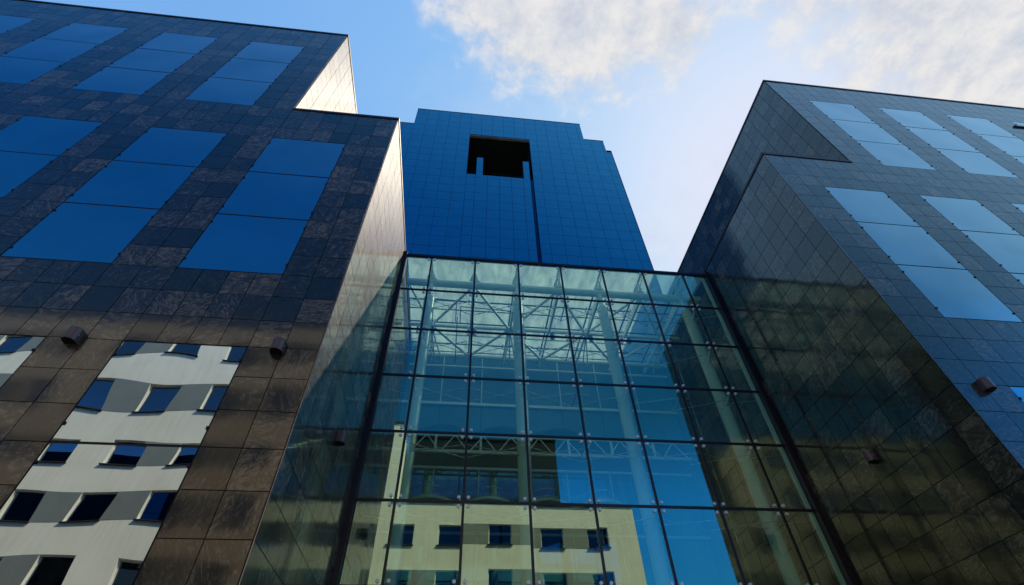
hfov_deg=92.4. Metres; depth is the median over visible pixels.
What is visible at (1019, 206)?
window
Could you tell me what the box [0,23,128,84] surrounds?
window
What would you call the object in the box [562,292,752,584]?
steel column
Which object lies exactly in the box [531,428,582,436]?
curved soffit
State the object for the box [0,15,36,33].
window
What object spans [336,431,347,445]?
wall lamp
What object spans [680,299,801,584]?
steel column
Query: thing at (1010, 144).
window
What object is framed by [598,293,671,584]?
steel column
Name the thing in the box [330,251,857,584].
glass facade
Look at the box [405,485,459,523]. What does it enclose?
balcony
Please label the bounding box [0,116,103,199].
window
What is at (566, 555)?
atrium back wall
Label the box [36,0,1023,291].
sky
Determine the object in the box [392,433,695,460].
lattice girder
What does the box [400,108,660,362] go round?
office tower
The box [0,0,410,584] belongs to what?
office wing
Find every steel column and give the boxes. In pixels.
[380,283,434,584]
[512,288,538,584]
[562,292,752,584]
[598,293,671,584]
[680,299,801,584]
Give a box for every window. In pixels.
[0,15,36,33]
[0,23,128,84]
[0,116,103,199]
[0,127,226,263]
[0,335,45,388]
[0,341,247,584]
[70,32,217,94]
[178,138,345,274]
[184,42,304,105]
[809,100,935,169]
[825,187,1022,322]
[879,108,1018,177]
[919,195,1023,284]
[946,115,1023,163]
[1008,386,1023,402]
[1010,203,1023,212]
[1012,122,1023,128]
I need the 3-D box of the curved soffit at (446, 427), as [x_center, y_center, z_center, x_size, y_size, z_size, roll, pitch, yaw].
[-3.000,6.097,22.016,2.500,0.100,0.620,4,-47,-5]
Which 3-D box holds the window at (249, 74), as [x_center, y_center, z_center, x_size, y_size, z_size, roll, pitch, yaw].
[-10.110,-8.659,19.081,2.258,6.339,0.045,4,-47,-5]
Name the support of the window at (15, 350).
in the office wing at (198, 216)
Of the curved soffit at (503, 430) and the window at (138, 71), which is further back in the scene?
the curved soffit at (503, 430)
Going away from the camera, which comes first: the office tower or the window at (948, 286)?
the window at (948, 286)
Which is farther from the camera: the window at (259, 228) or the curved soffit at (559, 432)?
the curved soffit at (559, 432)
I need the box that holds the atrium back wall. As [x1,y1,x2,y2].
[373,352,721,584]
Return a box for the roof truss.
[407,261,700,377]
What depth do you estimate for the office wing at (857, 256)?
15.37 m
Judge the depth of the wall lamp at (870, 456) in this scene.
12.71 m
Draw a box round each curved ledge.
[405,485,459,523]
[458,486,517,524]
[513,488,574,525]
[568,490,630,526]
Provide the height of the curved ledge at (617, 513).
0.470 m
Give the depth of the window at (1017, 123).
24.47 m
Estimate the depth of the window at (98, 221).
12.29 m
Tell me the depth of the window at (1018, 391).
10.86 m
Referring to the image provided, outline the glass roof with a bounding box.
[408,258,701,363]
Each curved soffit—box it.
[418,424,472,432]
[475,426,516,433]
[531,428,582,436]
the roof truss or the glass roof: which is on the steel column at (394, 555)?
the roof truss
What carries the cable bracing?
attached to the steel column at (394, 555)
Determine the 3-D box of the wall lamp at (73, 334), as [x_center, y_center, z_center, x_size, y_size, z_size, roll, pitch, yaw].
[-8.168,0.786,9.123,0.239,0.274,0.200,4,-47,-5]
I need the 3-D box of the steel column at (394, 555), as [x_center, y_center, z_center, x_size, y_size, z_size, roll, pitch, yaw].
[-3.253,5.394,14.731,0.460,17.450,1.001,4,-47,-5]
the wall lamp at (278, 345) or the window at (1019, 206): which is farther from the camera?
the window at (1019, 206)
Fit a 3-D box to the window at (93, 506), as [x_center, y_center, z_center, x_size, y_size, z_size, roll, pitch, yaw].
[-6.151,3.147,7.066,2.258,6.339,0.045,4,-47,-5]
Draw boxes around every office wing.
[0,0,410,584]
[656,80,1023,584]
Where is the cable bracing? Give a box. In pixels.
[360,298,809,531]
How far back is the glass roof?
23.37 m
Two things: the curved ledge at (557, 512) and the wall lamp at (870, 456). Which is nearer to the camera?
the wall lamp at (870, 456)
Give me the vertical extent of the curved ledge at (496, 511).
0.470 m
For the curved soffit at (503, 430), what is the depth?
22.16 m
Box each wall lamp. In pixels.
[61,326,85,343]
[269,337,286,354]
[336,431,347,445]
[862,450,878,463]
[975,376,996,391]
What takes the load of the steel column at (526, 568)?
on the floor
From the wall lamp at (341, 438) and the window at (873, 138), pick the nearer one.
the wall lamp at (341, 438)
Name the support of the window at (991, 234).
in the office wing at (857, 256)
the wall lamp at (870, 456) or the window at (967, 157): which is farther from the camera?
the window at (967, 157)
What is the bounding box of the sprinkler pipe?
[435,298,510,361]
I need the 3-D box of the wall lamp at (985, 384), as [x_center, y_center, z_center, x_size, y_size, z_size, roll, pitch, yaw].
[10.439,2.014,10.781,0.239,0.274,0.200,4,-47,-5]

